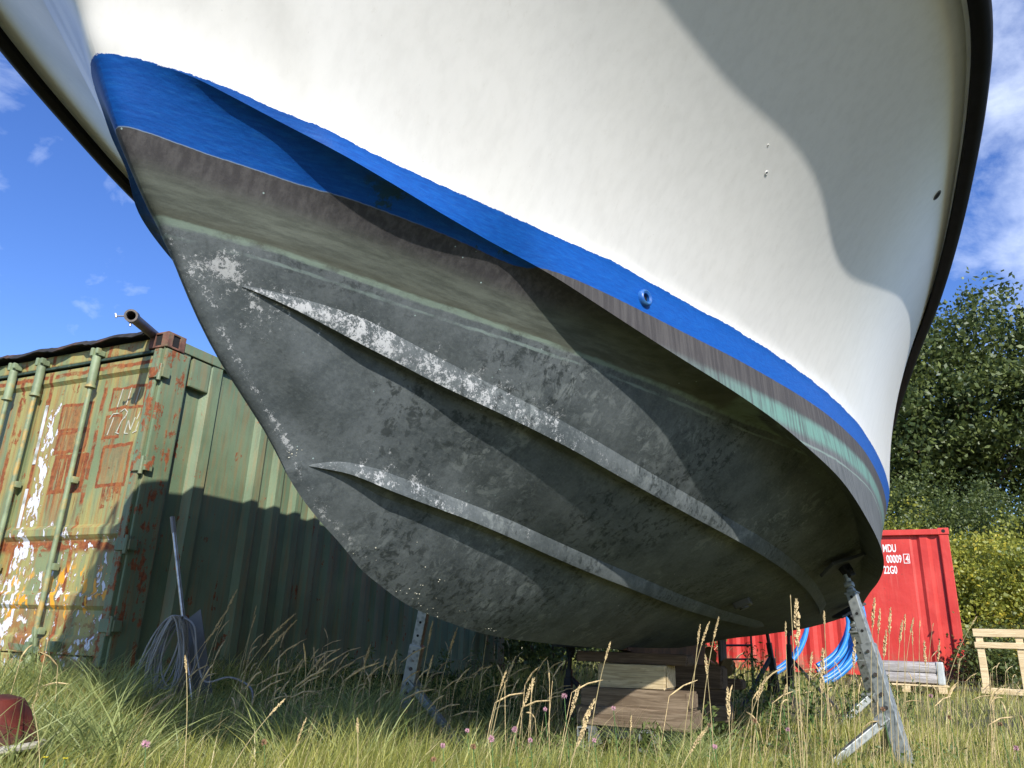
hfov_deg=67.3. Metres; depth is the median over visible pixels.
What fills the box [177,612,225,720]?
seed stalk
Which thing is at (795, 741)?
herbs
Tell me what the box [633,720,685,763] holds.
leafy weed
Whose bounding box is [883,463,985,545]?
bush
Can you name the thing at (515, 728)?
clover flower
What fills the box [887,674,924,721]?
leafy weed
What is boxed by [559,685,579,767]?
seed stalk
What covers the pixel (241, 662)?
seed stalk
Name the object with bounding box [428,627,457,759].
seed stalk
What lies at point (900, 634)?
seed stalk
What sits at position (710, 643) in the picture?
bush
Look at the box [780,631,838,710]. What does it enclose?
boat stand
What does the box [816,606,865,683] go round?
blue pipe coil
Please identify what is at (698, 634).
seed stalk
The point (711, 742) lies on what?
clover flower
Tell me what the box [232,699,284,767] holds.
seed stalk
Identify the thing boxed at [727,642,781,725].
leafy weed
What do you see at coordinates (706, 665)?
seed stalk
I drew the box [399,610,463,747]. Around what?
boat stand
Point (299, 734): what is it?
seed stalk
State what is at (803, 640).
blue pipe coil
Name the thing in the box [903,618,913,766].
seed stalk
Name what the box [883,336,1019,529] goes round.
oak tree
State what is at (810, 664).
seed stalk
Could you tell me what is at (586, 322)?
motor boat
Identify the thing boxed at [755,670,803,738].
leafy weed
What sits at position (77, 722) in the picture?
tussock grass
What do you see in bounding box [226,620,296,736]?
seed stalk
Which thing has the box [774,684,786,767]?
seed stalk
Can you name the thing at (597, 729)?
steel beam
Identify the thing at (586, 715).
seed stalk
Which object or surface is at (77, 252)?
sky
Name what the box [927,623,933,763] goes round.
seed stalk
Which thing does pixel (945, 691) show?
seed stalk
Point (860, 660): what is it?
boat stand
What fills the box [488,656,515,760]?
seed stalk
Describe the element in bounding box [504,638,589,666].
bush
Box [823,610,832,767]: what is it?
seed stalk
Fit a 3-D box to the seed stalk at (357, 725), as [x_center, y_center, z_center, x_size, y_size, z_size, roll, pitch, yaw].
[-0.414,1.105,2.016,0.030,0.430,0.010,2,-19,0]
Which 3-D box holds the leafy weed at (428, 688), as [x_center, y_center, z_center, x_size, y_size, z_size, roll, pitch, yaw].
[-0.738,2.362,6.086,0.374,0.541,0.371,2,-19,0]
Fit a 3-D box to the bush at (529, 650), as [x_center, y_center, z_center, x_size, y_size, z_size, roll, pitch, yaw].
[0.477,3.144,10.037,1.911,1.722,2.049,2,-19,0]
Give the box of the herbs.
[4,666,996,767]
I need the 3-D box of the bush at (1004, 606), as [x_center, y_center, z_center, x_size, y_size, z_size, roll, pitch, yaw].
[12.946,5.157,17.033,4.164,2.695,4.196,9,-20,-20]
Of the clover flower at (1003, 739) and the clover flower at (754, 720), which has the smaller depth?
the clover flower at (754, 720)
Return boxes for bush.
[486,635,616,682]
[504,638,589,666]
[513,644,621,667]
[575,639,726,666]
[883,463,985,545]
[883,493,938,529]
[884,467,1023,573]
[890,509,1003,619]
[938,611,1023,688]
[942,527,1023,639]
[945,499,1023,594]
[950,503,1023,630]
[960,611,1023,679]
[965,616,1023,683]
[978,578,1023,637]
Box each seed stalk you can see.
[32,704,39,767]
[136,692,175,724]
[161,624,220,726]
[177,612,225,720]
[184,657,186,767]
[192,591,236,716]
[218,614,294,722]
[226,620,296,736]
[228,615,255,724]
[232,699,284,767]
[233,605,256,722]
[268,658,303,729]
[286,652,326,713]
[291,717,306,762]
[351,644,370,717]
[356,717,358,767]
[374,650,397,721]
[414,621,432,737]
[414,656,432,748]
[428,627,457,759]
[475,637,486,742]
[486,667,507,758]
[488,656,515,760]
[507,678,534,766]
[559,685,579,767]
[570,698,594,764]
[570,723,586,767]
[587,642,610,766]
[628,715,631,767]
[681,724,711,767]
[682,621,709,754]
[690,624,700,767]
[699,616,718,766]
[704,655,714,765]
[726,687,731,767]
[738,676,766,767]
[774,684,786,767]
[785,621,791,766]
[790,595,801,767]
[793,598,803,767]
[806,652,812,767]
[819,648,824,767]
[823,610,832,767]
[852,637,856,767]
[871,597,875,767]
[877,608,881,765]
[882,629,886,766]
[888,607,893,762]
[897,620,902,764]
[903,614,910,767]
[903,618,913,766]
[912,631,922,766]
[919,622,925,763]
[923,640,934,767]
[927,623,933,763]
[937,616,976,764]
[937,640,940,766]
[957,659,959,767]
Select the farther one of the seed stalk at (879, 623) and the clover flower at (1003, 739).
the seed stalk at (879, 623)
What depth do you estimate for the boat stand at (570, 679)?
6.03 m
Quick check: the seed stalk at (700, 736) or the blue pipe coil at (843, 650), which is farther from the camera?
the blue pipe coil at (843, 650)
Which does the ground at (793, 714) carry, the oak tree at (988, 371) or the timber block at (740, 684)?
the oak tree at (988, 371)
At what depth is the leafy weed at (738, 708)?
5.87 m
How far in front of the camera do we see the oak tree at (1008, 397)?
28.70 m
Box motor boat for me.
[0,0,992,677]
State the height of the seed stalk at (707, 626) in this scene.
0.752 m
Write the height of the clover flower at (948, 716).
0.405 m
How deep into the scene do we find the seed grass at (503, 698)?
4.18 m
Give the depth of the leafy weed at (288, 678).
4.83 m
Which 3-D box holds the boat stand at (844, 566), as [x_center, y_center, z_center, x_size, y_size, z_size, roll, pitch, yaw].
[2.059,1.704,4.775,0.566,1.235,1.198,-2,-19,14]
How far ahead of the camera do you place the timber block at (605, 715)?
4.48 m
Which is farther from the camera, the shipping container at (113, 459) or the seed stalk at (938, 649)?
the shipping container at (113, 459)
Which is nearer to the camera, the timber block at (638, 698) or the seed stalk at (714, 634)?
the seed stalk at (714, 634)
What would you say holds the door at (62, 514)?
in the shipping container at (113, 459)
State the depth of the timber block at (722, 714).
5.24 m
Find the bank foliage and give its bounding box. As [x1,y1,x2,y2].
[961,579,1019,671]
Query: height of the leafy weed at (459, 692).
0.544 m
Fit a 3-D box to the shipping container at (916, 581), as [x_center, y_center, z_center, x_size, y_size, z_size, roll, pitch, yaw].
[5.575,4.519,15.779,6.128,2.592,2.564,-7,-21,24]
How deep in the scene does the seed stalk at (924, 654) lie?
3.33 m
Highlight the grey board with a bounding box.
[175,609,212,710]
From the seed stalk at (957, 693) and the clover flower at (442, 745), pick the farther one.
the seed stalk at (957, 693)
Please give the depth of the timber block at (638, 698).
4.53 m
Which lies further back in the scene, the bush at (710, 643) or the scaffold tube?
the bush at (710, 643)
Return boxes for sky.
[0,0,1023,541]
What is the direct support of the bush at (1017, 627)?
on the ground at (793, 714)
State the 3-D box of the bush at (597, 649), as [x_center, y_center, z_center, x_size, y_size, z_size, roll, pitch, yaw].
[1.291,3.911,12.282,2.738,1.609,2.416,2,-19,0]
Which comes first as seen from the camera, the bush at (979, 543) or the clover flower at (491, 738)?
the clover flower at (491, 738)
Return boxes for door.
[0,347,170,664]
[0,363,34,521]
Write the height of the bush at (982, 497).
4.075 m
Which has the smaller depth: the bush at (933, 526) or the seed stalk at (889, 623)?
the seed stalk at (889, 623)
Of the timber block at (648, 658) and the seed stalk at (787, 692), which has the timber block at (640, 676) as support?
the timber block at (648, 658)
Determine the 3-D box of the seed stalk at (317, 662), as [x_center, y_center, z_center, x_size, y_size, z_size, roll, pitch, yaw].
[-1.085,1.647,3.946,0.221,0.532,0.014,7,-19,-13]
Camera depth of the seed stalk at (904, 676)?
3.89 m
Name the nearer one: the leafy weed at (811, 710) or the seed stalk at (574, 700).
the seed stalk at (574, 700)
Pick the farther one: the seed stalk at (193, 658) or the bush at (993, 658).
the bush at (993, 658)
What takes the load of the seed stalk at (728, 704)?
on the ground at (793, 714)
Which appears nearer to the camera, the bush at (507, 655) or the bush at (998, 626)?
the bush at (507, 655)
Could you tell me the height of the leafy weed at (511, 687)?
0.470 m
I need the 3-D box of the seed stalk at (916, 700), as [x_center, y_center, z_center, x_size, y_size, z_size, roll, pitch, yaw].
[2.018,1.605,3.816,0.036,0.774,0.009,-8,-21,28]
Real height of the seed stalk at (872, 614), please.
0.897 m
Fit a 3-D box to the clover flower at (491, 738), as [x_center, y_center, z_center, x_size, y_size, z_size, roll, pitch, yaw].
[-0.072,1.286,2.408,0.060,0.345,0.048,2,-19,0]
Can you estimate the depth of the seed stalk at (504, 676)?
3.54 m
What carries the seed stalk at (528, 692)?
on the ground at (793, 714)
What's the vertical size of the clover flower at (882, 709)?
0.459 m
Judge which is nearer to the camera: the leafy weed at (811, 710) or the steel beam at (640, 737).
the steel beam at (640, 737)
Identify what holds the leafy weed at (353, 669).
on the ground at (793, 714)
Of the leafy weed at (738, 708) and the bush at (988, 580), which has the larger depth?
the bush at (988, 580)
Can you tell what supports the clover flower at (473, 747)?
on the ground at (793, 714)
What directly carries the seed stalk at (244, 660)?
on the ground at (793, 714)
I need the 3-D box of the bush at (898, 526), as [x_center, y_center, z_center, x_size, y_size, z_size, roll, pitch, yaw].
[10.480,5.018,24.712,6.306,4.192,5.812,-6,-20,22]
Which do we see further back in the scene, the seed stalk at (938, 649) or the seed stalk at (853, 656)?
the seed stalk at (938, 649)
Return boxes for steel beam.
[577,724,617,746]
[639,729,671,752]
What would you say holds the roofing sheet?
on the shipping container at (113, 459)
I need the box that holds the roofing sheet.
[0,331,149,366]
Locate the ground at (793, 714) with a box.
[23,566,1023,767]
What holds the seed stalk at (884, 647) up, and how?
on the ground at (793, 714)
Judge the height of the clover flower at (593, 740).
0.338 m
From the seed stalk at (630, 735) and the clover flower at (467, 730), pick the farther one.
the clover flower at (467, 730)
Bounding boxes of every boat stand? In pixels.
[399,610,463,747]
[552,644,588,725]
[741,634,782,710]
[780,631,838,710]
[820,552,914,767]
[832,602,880,724]
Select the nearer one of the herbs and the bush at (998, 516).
the herbs
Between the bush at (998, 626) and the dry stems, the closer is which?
the dry stems
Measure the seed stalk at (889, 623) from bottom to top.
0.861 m
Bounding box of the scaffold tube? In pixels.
[115,309,158,337]
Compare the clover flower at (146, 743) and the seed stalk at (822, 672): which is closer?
the clover flower at (146, 743)
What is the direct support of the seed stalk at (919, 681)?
on the ground at (793, 714)
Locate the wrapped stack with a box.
[882,660,949,693]
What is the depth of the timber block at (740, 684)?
5.71 m
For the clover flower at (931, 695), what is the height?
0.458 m
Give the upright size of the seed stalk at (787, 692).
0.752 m
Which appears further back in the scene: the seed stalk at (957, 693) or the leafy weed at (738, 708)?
the leafy weed at (738, 708)
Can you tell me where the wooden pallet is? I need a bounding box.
[972,629,1023,695]
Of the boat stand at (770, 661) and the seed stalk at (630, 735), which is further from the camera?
the boat stand at (770, 661)
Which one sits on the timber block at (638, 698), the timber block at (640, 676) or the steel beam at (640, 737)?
the timber block at (640, 676)
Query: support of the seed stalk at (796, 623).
on the ground at (793, 714)
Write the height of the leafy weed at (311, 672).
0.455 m
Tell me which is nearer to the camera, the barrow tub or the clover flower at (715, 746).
the clover flower at (715, 746)
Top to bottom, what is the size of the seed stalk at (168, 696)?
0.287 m
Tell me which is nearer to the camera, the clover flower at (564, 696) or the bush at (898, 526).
the clover flower at (564, 696)
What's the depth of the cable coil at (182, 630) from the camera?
4.67 m
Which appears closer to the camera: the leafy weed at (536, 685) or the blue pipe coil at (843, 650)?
the leafy weed at (536, 685)
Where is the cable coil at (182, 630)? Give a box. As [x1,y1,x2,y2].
[132,615,253,712]
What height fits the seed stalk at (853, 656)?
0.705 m
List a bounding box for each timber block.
[576,651,693,665]
[576,704,701,732]
[581,685,697,711]
[598,662,675,690]
[673,664,727,689]
[675,687,731,705]
[697,704,733,721]
[727,678,745,689]
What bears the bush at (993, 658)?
on the ground at (793, 714)
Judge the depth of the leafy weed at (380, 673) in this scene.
5.55 m
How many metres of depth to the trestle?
8.70 m
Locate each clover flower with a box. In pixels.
[142,739,149,767]
[256,739,267,767]
[441,743,444,767]
[463,729,469,763]
[463,743,477,767]
[481,735,499,767]
[503,726,524,767]
[528,738,532,767]
[540,707,552,767]
[561,694,573,767]
[592,738,597,767]
[611,706,624,767]
[706,723,717,764]
[712,744,717,766]
[750,719,761,766]
[784,727,794,767]
[876,707,893,767]
[928,694,945,767]
[946,715,967,767]
[997,721,1010,767]
[1013,745,1020,767]
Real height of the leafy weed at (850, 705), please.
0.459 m
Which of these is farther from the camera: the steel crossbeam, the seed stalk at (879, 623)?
the steel crossbeam
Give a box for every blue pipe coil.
[776,628,808,673]
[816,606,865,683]
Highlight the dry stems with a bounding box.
[1,640,1023,767]
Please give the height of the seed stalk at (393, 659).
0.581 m
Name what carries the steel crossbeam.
on the ground at (793, 714)
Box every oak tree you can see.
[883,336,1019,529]
[889,267,1023,529]
[910,305,1023,520]
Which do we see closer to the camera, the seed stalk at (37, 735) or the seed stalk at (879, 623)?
the seed stalk at (37, 735)
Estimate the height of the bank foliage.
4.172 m
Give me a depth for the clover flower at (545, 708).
2.75 m
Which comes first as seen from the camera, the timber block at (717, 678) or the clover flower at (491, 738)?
the clover flower at (491, 738)
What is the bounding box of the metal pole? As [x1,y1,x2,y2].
[170,516,193,707]
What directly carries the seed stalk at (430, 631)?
on the ground at (793, 714)
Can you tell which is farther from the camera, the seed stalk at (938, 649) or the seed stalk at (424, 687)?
the seed stalk at (938, 649)
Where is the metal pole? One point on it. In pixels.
(176, 555)
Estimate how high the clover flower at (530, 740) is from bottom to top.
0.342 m
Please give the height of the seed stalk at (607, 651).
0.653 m
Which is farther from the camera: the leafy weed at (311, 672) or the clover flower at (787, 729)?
the leafy weed at (311, 672)
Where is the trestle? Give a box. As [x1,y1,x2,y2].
[726,636,752,683]
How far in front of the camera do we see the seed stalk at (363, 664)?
4.08 m
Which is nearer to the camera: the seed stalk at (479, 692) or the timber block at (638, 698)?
the seed stalk at (479, 692)
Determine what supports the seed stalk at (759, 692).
on the ground at (793, 714)
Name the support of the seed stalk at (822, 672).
on the ground at (793, 714)
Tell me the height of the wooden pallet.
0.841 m
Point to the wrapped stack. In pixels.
(894, 669)
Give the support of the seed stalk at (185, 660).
on the ground at (793, 714)
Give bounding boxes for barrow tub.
[0,694,45,754]
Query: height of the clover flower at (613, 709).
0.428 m
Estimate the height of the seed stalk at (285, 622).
0.703 m
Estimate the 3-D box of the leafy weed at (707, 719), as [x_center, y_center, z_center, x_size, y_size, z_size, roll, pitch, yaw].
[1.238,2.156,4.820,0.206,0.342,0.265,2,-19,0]
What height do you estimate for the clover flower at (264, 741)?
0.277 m
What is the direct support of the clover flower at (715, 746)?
on the ground at (793, 714)
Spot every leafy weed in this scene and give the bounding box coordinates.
[266,648,318,718]
[290,650,340,716]
[333,646,377,699]
[357,659,400,705]
[396,648,441,715]
[433,649,485,717]
[460,652,504,724]
[493,663,534,727]
[524,665,560,734]
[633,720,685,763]
[695,699,727,750]
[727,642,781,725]
[728,664,754,729]
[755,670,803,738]
[769,756,831,767]
[793,666,828,731]
[826,673,872,723]
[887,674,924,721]
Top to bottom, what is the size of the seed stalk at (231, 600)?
0.792 m
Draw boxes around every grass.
[0,608,1023,766]
[0,626,796,767]
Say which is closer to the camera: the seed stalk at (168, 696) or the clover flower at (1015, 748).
the clover flower at (1015, 748)
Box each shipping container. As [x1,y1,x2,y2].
[0,331,504,682]
[705,528,969,680]
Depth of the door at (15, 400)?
6.52 m
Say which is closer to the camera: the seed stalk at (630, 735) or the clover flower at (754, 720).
the seed stalk at (630, 735)
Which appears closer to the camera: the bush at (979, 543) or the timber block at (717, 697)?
the timber block at (717, 697)
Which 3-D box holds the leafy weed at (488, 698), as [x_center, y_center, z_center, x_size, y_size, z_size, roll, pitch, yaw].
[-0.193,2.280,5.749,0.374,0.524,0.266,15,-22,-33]
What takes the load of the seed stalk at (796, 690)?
on the ground at (793, 714)
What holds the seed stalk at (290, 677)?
on the ground at (793, 714)
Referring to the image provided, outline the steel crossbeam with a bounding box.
[582,724,685,743]
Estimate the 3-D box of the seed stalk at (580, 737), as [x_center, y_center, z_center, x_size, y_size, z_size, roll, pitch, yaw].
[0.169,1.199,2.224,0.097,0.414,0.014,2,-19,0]

